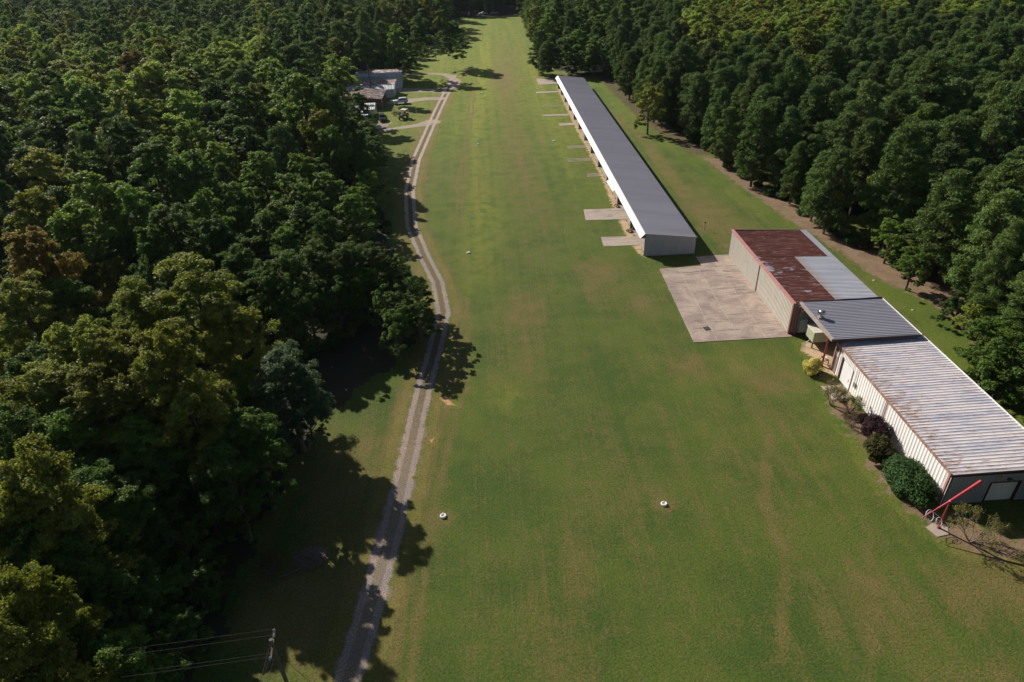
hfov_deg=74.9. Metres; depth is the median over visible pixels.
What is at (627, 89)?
pine tree
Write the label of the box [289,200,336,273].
oak tree
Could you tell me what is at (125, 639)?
broadleaf tree
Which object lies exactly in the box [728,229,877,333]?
rusty roofed hangar
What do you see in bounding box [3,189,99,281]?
broadleaf tree
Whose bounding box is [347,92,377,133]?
oak tree
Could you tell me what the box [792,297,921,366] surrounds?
canopy shed
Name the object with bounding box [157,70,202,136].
poplar tree
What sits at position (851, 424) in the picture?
leafless shrub
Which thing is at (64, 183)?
oak tree
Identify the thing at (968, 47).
pine tree
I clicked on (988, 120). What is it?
pine tree
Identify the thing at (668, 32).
pine tree
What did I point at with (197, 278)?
broadleaf tree
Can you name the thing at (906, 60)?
pine tree
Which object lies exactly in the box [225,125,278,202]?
oak tree
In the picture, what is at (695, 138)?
undergrowth bush
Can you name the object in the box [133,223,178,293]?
oak tree
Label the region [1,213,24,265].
oak tree
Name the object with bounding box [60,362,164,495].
broadleaf tree
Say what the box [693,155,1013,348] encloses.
mulch strip
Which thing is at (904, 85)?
pine tree
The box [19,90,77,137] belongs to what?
broadleaf tree
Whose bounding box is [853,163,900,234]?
broadleaf tree
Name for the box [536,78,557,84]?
concrete pad
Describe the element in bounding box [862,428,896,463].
bronze green shrub
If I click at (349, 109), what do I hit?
oak tree
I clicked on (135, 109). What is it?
poplar tree
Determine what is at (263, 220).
oak tree
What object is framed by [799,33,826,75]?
pine tree
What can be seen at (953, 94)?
pine tree
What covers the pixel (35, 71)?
broadleaf tree
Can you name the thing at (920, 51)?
pine tree
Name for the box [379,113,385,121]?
dark utility car
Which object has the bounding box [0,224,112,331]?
maple tree
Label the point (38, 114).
oak tree
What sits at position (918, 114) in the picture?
broadleaf tree
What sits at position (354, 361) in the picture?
ground
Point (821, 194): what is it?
pine tree
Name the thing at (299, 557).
brush pile
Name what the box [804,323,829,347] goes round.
storage tank
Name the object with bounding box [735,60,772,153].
pine tree
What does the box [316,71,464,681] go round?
gravel track
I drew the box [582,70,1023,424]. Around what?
pine straw edge
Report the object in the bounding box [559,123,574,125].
concrete pad
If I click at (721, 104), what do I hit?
pine tree
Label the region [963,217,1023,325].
pine tree
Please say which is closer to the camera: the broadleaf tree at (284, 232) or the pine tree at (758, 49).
the broadleaf tree at (284, 232)
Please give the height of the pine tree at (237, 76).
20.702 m
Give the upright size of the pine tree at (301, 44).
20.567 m
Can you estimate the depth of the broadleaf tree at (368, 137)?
154.16 m
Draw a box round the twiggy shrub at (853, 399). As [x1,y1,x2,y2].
[840,395,865,412]
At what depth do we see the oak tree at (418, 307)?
91.04 m
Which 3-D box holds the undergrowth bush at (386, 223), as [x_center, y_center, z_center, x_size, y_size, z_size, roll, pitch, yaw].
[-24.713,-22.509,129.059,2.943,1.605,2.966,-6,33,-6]
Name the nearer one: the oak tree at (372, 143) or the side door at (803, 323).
the side door at (803, 323)
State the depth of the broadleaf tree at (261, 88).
162.56 m
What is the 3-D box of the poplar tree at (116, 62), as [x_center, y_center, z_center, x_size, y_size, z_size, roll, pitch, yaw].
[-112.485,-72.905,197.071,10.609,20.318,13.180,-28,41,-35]
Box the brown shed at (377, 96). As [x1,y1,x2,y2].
[340,88,386,108]
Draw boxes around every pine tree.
[0,180,18,243]
[16,127,37,166]
[30,137,68,186]
[73,129,126,183]
[100,117,138,187]
[108,112,125,136]
[138,183,159,206]
[187,132,214,169]
[191,64,212,96]
[196,102,232,167]
[199,77,222,138]
[204,52,217,82]
[213,161,241,208]
[226,69,264,91]
[236,62,258,113]
[264,122,305,196]
[267,63,291,92]
[273,38,286,61]
[276,44,315,75]
[284,124,304,172]
[293,40,316,57]
[301,47,321,77]
[304,80,327,142]
[306,40,326,66]
[323,87,355,179]
[353,32,378,87]
[613,42,630,83]
[614,49,639,99]
[622,46,642,87]
[631,63,645,101]
[632,54,652,105]
[637,27,653,51]
[638,55,666,110]
[639,41,657,69]
[642,24,660,53]
[642,57,668,122]
[649,76,676,128]
[650,31,668,56]
[652,33,668,70]
[659,40,674,73]
[663,42,700,111]
[665,29,674,48]
[668,54,684,99]
[668,73,689,126]
[672,71,709,125]
[678,50,700,83]
[678,72,711,134]
[685,37,700,55]
[696,37,723,79]
[697,44,706,79]
[699,65,748,120]
[700,85,731,155]
[700,102,714,145]
[703,51,730,95]
[704,60,728,102]
[706,106,740,165]
[711,58,731,85]
[725,43,744,66]
[730,40,744,63]
[730,83,748,144]
[732,104,779,186]
[734,52,756,95]
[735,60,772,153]
[738,32,754,52]
[739,82,773,150]
[746,34,763,52]
[746,52,772,87]
[746,58,773,88]
[751,44,762,55]
[751,96,784,168]
[755,52,775,79]
[762,42,785,63]
[765,105,803,187]
[771,33,793,61]
[771,61,783,85]
[772,45,794,78]
[772,84,785,113]
[773,53,810,146]
[779,140,809,203]
[784,73,813,113]
[786,82,826,162]
[792,34,815,63]
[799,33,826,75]
[799,150,831,221]
[800,75,844,139]
[800,120,836,185]
[802,87,864,158]
[805,144,858,233]
[809,110,867,195]
[810,42,850,82]
[810,75,823,114]
[811,97,841,152]
[815,34,847,74]
[819,33,827,47]
[828,72,840,79]
[830,44,856,73]
[834,117,885,215]
[840,79,885,159]
[842,59,857,87]
[843,71,862,97]
[845,60,872,88]
[848,37,870,65]
[854,119,892,189]
[855,122,942,246]
[856,60,891,98]
[857,26,874,53]
[863,90,914,142]
[864,42,883,64]
[866,34,887,59]
[867,115,923,202]
[875,34,901,67]
[876,95,897,132]
[879,119,945,230]
[882,55,914,81]
[883,63,904,95]
[890,96,920,120]
[897,82,909,89]
[897,141,971,232]
[900,53,918,76]
[901,56,924,85]
[901,102,943,154]
[902,168,980,279]
[904,53,950,116]
[908,68,936,92]
[913,44,927,61]
[923,49,946,60]
[926,85,969,121]
[927,41,946,56]
[927,120,949,154]
[930,116,982,169]
[935,37,950,50]
[938,57,971,95]
[938,113,958,134]
[939,48,954,59]
[943,158,985,237]
[943,163,999,253]
[945,31,969,53]
[949,77,973,115]
[950,53,965,71]
[951,116,982,166]
[951,158,1023,269]
[952,41,975,56]
[955,52,980,81]
[956,109,976,119]
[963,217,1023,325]
[964,92,991,127]
[968,42,990,71]
[969,32,988,47]
[969,69,988,96]
[970,71,1005,98]
[972,56,996,82]
[972,75,1008,120]
[972,80,1013,128]
[972,113,1014,165]
[972,208,1023,283]
[974,101,1009,144]
[978,253,1023,346]
[980,21,1010,60]
[980,85,1023,164]
[989,44,1003,69]
[995,59,1006,71]
[998,45,1023,81]
[998,70,1013,85]
[1001,24,1023,59]
[1003,107,1023,160]
[1004,145,1023,182]
[1012,74,1023,87]
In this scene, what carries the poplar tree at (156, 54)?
on the ground at (354, 361)
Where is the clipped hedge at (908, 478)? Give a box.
[882,452,938,507]
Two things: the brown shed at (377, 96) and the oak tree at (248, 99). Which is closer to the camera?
the oak tree at (248, 99)
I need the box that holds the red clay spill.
[425,432,440,447]
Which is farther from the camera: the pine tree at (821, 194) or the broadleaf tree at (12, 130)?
the broadleaf tree at (12, 130)
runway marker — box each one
[440,513,445,518]
[661,501,666,506]
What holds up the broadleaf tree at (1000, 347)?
on the ground at (354, 361)
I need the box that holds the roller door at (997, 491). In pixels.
[985,482,1017,499]
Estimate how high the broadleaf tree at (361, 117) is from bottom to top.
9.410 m
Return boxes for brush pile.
[271,544,329,580]
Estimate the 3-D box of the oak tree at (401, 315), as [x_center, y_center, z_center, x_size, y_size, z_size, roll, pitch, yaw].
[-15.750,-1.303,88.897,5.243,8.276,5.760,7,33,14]
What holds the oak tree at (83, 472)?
on the ground at (354, 361)
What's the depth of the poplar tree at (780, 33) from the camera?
207.56 m
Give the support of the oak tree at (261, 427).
on the ground at (354, 361)
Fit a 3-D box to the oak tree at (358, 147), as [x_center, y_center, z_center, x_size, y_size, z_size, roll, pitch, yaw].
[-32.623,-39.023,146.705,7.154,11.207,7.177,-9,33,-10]
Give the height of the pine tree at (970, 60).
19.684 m
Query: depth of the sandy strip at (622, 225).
145.71 m
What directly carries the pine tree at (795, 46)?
on the ground at (354, 361)
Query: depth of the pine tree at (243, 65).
174.24 m
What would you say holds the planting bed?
on the grass field
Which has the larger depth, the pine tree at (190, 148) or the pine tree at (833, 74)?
the pine tree at (833, 74)
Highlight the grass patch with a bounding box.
[456,66,476,79]
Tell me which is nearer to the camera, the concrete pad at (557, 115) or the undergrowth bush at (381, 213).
the undergrowth bush at (381, 213)
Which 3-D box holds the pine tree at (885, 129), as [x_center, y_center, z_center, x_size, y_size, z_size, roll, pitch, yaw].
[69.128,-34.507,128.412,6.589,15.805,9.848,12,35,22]
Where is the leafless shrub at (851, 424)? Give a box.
[843,416,860,426]
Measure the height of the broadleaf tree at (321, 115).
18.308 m
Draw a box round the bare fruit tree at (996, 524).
[948,502,1010,548]
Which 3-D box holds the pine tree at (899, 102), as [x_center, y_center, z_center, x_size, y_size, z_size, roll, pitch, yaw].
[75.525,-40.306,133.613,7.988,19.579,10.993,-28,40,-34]
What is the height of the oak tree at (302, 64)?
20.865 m
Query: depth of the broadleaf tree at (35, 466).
49.26 m
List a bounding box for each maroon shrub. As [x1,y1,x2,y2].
[857,413,868,423]
[860,413,892,438]
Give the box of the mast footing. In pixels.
[926,522,948,536]
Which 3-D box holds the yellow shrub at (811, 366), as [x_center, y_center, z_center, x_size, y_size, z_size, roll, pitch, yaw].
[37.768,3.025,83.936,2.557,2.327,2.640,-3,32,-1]
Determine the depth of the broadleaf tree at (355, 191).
126.63 m
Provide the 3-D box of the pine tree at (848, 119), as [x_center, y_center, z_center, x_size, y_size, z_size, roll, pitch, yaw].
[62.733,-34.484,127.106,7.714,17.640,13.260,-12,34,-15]
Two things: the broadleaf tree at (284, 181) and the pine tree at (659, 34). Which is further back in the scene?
the pine tree at (659, 34)
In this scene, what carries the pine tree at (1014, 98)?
on the ground at (354, 361)
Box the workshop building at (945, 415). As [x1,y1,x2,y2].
[830,336,1023,504]
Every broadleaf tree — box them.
[0,107,25,127]
[0,120,24,192]
[0,268,77,387]
[0,312,33,364]
[0,359,112,450]
[0,430,146,569]
[0,479,70,610]
[0,560,136,681]
[0,600,121,681]
[1,93,29,124]
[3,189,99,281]
[6,79,33,122]
[8,146,76,199]
[10,237,89,326]
[13,73,42,113]
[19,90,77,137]
[20,407,122,480]
[20,479,82,570]
[30,275,113,342]
[32,211,79,276]
[33,68,47,89]
[35,606,123,672]
[40,313,138,424]
[41,199,130,314]
[42,59,89,126]
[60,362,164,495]
[64,82,121,148]
[65,218,104,258]
[73,624,173,681]
[77,62,107,85]
[77,196,111,240]
[79,72,113,131]
[81,113,103,148]
[83,327,165,422]
[84,473,192,569]
[96,256,131,316]
[99,84,144,127]
[105,285,146,330]
[108,182,174,288]
[109,410,188,499]
[111,273,199,375]
[120,97,170,172]
[124,357,190,474]
[128,316,236,463]
[139,251,280,393]
[147,134,189,198]
[149,116,171,146]
[152,364,257,498]
[168,150,217,211]
[168,290,209,372]
[169,277,210,317]
[174,66,205,100]
[200,99,236,143]
[201,298,291,398]
[203,379,252,426]
[225,364,279,413]
[238,150,288,226]
[247,81,276,153]
[248,338,335,453]
[249,56,285,120]
[264,65,282,99]
[266,173,320,245]
[267,72,327,156]
[269,69,303,147]
[270,224,310,281]
[285,182,330,241]
[286,387,331,448]
[287,152,322,224]
[297,108,353,180]
[305,171,349,240]
[330,193,378,261]
[341,101,357,115]
[345,183,377,226]
[351,115,366,139]
[352,150,386,187]
[353,169,386,204]
[354,132,381,161]
[355,120,381,147]
[633,83,665,134]
[717,29,736,51]
[779,27,824,68]
[804,54,824,80]
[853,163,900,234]
[871,215,910,264]
[890,246,935,290]
[893,107,931,132]
[951,297,995,339]
[952,314,1021,386]
[962,331,1023,400]
[963,345,1014,387]
[965,28,978,43]
[987,366,1023,405]
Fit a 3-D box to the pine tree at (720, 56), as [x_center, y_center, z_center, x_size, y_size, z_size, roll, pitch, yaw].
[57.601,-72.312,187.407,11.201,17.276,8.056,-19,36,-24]
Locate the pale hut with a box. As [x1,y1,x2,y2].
[590,61,602,71]
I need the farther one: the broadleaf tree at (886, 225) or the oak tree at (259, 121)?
the oak tree at (259, 121)
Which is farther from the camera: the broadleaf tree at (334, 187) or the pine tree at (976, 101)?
the pine tree at (976, 101)
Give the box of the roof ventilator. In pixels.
[817,310,825,318]
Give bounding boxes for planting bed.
[813,374,1023,571]
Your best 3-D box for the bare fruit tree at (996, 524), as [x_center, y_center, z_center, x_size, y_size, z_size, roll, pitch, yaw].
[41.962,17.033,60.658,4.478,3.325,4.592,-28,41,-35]
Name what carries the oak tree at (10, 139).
on the ground at (354, 361)
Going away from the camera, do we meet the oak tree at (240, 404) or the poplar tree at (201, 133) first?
the oak tree at (240, 404)
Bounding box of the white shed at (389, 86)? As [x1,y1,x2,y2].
[345,79,396,97]
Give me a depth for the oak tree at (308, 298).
89.08 m
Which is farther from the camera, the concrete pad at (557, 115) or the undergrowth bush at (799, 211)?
the concrete pad at (557, 115)
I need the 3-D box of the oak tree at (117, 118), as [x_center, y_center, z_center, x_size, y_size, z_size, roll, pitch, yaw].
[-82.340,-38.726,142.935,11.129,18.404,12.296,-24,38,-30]
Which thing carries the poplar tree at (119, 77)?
on the ground at (354, 361)
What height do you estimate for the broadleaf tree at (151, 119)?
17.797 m
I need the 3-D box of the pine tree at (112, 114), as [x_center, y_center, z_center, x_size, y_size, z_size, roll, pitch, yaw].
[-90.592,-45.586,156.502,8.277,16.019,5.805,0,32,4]
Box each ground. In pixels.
[0,1,1023,681]
[304,112,399,145]
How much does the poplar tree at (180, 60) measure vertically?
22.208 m
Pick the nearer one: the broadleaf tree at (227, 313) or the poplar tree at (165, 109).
the broadleaf tree at (227, 313)
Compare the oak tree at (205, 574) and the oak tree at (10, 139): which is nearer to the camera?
the oak tree at (205, 574)
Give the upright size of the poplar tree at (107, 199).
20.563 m
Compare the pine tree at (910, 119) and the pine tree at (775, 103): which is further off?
the pine tree at (775, 103)
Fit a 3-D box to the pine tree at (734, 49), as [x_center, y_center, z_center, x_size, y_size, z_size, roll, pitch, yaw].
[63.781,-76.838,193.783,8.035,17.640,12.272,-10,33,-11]
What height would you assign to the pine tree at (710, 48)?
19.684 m
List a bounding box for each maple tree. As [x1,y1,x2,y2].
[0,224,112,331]
[117,49,147,73]
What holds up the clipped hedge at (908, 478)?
on the planting bed
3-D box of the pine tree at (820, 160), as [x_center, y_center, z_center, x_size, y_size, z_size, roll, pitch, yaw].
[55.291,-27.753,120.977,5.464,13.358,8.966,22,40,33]
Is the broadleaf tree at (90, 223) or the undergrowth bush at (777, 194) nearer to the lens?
the broadleaf tree at (90, 223)
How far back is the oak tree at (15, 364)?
66.89 m
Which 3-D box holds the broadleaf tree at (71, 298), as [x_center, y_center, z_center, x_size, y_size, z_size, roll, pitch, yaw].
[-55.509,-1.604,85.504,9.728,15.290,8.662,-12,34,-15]
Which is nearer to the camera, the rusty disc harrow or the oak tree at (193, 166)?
the oak tree at (193, 166)
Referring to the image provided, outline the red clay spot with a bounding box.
[433,392,461,409]
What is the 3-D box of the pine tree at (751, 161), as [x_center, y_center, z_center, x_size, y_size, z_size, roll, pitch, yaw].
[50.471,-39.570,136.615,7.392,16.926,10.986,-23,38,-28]
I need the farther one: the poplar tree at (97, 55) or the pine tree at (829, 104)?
the poplar tree at (97, 55)
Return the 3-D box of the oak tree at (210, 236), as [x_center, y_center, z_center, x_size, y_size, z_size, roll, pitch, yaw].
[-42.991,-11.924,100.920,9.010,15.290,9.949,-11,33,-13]
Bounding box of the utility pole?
[94,629,309,681]
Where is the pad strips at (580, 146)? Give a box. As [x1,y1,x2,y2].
[567,145,585,148]
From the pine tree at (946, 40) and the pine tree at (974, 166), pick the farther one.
the pine tree at (946, 40)
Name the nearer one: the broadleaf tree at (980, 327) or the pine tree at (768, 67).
the broadleaf tree at (980, 327)
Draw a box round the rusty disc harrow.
[391,108,400,114]
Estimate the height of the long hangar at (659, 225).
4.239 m
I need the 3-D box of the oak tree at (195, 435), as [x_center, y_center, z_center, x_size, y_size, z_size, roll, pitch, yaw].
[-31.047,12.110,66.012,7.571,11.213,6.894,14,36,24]
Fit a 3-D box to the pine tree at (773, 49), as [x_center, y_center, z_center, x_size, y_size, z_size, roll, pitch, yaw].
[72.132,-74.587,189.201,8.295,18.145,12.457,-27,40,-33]
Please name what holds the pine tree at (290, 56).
on the ground at (354, 361)
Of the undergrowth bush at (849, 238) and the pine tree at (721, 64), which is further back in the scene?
the pine tree at (721, 64)
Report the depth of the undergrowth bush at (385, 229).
127.39 m
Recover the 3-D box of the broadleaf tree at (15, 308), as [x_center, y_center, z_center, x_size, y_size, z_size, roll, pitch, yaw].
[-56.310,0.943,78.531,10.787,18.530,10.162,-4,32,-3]
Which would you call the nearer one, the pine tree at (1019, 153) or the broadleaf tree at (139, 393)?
the broadleaf tree at (139, 393)
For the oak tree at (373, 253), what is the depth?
98.29 m
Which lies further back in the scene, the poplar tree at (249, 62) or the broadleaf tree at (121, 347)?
the poplar tree at (249, 62)
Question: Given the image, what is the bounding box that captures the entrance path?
[821,385,851,398]
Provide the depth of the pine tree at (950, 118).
123.64 m
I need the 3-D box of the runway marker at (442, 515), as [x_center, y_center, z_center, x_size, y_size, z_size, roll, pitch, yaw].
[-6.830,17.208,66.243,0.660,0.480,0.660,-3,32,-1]
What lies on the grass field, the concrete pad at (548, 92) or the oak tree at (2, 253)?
the concrete pad at (548, 92)
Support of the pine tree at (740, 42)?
on the ground at (354, 361)
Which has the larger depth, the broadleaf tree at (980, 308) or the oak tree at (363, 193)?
the oak tree at (363, 193)
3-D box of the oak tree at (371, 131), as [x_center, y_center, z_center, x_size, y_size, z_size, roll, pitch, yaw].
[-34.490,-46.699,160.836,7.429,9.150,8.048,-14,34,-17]
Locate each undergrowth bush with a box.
[319,334,341,352]
[374,211,385,217]
[377,219,391,229]
[379,252,395,265]
[381,226,390,232]
[686,132,700,141]
[687,134,699,141]
[700,143,711,149]
[721,158,734,167]
[752,181,763,187]
[762,185,779,195]
[774,190,789,199]
[791,196,803,202]
[796,209,804,214]
[822,221,839,232]
[842,232,860,245]
[855,236,873,249]
[878,248,896,257]
[889,257,905,266]
[917,263,940,278]
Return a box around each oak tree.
[0,83,39,160]
[0,104,23,179]
[0,122,24,184]
[0,123,28,190]
[0,209,10,259]
[0,257,27,322]
[0,375,12,460]
[0,400,65,492]
[0,506,112,651]
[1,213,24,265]
[4,341,91,409]
[5,145,68,200]
[15,120,65,158]
[17,549,115,640]
[23,107,74,157]
[24,162,75,200]
[27,77,52,116]
[30,113,77,187]
[37,185,93,240]
[38,68,84,130]
[47,527,166,639]
[61,149,120,238]
[63,128,103,183]
[63,454,147,566]
[81,591,152,643]
[95,115,134,168]
[95,230,167,303]
[96,538,164,606]
[103,119,169,200]
[108,603,183,661]
[118,451,203,533]
[120,263,169,308]
[120,556,189,626]
[123,129,170,187]
[126,138,200,247]
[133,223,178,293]
[137,647,191,681]
[145,202,225,275]
[146,603,215,670]
[153,512,227,587]
[154,199,174,237]
[160,415,241,494]
[162,552,240,614]
[166,149,237,230]
[174,212,199,249]
[181,482,242,550]
[188,438,283,546]
[196,214,251,301]
[199,79,255,138]
[208,113,268,178]
[212,400,245,434]
[216,236,269,331]
[217,407,297,508]
[219,85,276,164]
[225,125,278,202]
[233,89,267,140]
[238,411,274,479]
[241,449,274,503]
[242,259,298,342]
[246,200,304,272]
[255,100,303,151]
[264,248,326,324]
[267,295,311,363]
[271,84,299,151]
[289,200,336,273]
[291,98,323,155]
[291,283,334,357]
[292,58,320,94]
[299,237,349,320]
[302,156,333,210]
[304,209,355,278]
[307,76,345,120]
[314,273,359,338]
[315,125,360,202]
[318,66,332,96]
[325,240,382,313]
[338,112,365,143]
[341,108,366,135]
[344,267,389,326]
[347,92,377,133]
[349,136,377,177]
[349,184,379,227]
[352,127,382,152]
[355,157,389,198]
[355,241,403,305]
[359,140,388,169]
[368,283,420,341]
[377,303,413,360]
[381,255,414,306]
[400,296,441,343]
[402,276,434,328]
[929,291,972,324]
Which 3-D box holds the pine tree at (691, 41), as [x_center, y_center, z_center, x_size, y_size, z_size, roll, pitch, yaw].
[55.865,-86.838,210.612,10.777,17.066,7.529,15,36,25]
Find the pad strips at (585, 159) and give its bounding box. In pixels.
[567,158,592,161]
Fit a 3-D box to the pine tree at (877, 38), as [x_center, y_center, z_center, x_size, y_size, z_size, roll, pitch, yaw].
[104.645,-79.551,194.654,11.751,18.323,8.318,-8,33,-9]
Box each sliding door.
[728,232,758,289]
[756,266,792,331]
[839,360,852,389]
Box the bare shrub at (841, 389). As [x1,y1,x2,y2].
[818,378,850,405]
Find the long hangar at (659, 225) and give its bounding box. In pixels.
[556,76,696,255]
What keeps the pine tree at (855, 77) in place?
on the ground at (354, 361)
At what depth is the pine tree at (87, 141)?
126.81 m
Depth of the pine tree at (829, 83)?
143.96 m
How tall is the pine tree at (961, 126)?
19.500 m
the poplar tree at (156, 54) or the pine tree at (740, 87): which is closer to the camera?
the pine tree at (740, 87)
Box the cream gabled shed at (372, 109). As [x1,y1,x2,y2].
[348,103,376,117]
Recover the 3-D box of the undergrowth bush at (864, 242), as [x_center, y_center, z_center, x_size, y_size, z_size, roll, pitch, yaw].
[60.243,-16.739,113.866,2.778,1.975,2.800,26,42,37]
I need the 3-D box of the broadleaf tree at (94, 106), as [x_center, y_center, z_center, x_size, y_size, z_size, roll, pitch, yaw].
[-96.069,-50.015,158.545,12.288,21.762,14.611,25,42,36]
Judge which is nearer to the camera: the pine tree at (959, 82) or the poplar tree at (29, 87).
the pine tree at (959, 82)
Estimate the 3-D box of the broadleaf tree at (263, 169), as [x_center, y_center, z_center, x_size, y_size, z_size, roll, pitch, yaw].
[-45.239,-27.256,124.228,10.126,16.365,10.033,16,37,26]
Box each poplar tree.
[14,72,54,116]
[44,77,82,121]
[51,70,97,140]
[64,170,147,271]
[85,48,117,81]
[95,88,179,155]
[105,57,135,80]
[108,68,129,88]
[122,80,163,127]
[125,61,174,148]
[138,59,174,145]
[145,44,174,66]
[154,89,193,141]
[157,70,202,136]
[159,62,174,72]
[162,88,220,154]
[168,50,220,88]
[169,119,224,179]
[201,46,231,82]
[204,141,247,206]
[214,58,238,87]
[219,40,247,62]
[233,59,259,85]
[243,33,282,67]
[321,53,362,110]
[697,23,719,47]
[717,29,735,51]
[726,31,745,47]
[772,31,789,45]
[782,28,801,47]
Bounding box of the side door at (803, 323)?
[798,319,807,332]
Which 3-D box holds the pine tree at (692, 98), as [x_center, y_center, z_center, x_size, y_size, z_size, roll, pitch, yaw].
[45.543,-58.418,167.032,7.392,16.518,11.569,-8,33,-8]
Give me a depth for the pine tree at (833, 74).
164.38 m
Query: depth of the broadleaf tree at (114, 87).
160.38 m
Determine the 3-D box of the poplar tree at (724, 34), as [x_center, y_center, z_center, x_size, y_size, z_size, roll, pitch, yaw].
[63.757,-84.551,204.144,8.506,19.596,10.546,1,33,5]
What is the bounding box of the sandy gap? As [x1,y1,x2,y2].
[792,335,853,378]
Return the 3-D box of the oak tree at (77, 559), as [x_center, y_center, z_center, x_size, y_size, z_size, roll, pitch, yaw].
[-31.875,19.837,51.837,8.360,13.416,7.219,20,39,31]
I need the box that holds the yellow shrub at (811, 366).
[802,357,822,375]
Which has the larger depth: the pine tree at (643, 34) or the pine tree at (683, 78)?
the pine tree at (643, 34)
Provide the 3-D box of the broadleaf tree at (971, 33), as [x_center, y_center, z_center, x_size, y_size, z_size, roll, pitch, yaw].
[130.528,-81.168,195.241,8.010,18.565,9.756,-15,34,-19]
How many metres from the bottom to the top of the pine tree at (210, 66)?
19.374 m
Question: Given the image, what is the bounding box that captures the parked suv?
[393,97,407,103]
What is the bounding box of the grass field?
[190,15,1023,681]
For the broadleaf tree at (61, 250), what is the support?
on the ground at (354, 361)
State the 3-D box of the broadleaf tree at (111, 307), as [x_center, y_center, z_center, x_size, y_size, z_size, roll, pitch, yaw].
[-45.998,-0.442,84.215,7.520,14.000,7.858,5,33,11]
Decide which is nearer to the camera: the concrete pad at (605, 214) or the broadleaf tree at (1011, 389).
the broadleaf tree at (1011, 389)
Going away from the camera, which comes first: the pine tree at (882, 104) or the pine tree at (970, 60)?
the pine tree at (882, 104)
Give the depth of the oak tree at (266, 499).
67.28 m
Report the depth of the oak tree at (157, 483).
59.23 m
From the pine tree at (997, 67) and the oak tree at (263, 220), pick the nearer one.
the oak tree at (263, 220)
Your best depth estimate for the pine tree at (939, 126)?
118.39 m
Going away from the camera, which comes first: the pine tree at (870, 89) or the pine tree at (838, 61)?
the pine tree at (870, 89)
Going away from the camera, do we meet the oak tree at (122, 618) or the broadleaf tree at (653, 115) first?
the oak tree at (122, 618)
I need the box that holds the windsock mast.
[922,480,982,528]
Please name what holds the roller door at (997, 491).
in the workshop building at (945, 415)
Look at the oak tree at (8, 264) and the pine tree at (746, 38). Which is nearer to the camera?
the oak tree at (8, 264)
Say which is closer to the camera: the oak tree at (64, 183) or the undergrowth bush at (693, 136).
the oak tree at (64, 183)
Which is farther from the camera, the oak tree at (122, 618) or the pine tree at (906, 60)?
the pine tree at (906, 60)
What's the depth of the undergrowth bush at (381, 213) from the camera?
133.41 m
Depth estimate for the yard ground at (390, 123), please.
197.34 m
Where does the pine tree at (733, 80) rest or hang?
on the ground at (354, 361)
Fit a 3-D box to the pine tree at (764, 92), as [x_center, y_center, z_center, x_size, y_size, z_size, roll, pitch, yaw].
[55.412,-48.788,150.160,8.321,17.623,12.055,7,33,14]
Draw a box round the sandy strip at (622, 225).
[553,86,654,259]
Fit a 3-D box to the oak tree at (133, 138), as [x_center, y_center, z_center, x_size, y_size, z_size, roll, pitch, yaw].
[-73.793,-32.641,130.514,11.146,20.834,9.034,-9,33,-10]
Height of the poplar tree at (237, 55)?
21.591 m
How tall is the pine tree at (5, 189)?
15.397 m
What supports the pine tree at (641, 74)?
on the ground at (354, 361)
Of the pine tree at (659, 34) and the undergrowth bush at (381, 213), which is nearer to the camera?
the undergrowth bush at (381, 213)
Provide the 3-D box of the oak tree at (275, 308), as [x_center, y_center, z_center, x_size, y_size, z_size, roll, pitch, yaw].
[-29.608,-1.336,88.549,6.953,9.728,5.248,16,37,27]
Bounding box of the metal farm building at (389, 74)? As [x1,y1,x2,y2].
[355,69,402,88]
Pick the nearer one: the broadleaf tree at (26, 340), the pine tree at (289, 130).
the broadleaf tree at (26, 340)
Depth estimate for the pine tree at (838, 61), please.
167.03 m
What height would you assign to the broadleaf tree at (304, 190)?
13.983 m
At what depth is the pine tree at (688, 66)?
178.22 m
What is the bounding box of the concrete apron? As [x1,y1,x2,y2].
[660,254,791,342]
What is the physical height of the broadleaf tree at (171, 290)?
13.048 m
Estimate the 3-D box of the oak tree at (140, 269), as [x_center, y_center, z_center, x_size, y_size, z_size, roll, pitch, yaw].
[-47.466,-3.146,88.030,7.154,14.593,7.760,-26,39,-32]
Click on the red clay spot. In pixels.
(446, 400)
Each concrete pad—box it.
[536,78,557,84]
[536,91,557,92]
[543,114,568,116]
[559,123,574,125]
[584,208,626,219]
[601,236,639,246]
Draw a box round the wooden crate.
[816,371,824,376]
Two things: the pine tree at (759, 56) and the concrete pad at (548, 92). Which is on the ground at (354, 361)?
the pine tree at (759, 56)
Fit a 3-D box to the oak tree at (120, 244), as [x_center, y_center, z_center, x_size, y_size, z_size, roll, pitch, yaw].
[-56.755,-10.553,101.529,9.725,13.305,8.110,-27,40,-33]
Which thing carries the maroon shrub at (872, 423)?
on the planting bed
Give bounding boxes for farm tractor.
[398,108,408,119]
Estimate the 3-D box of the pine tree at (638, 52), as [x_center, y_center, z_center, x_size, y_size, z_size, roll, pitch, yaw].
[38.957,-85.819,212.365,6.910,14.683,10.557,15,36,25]
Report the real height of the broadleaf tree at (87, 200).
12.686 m
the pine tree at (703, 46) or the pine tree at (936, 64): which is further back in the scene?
the pine tree at (703, 46)

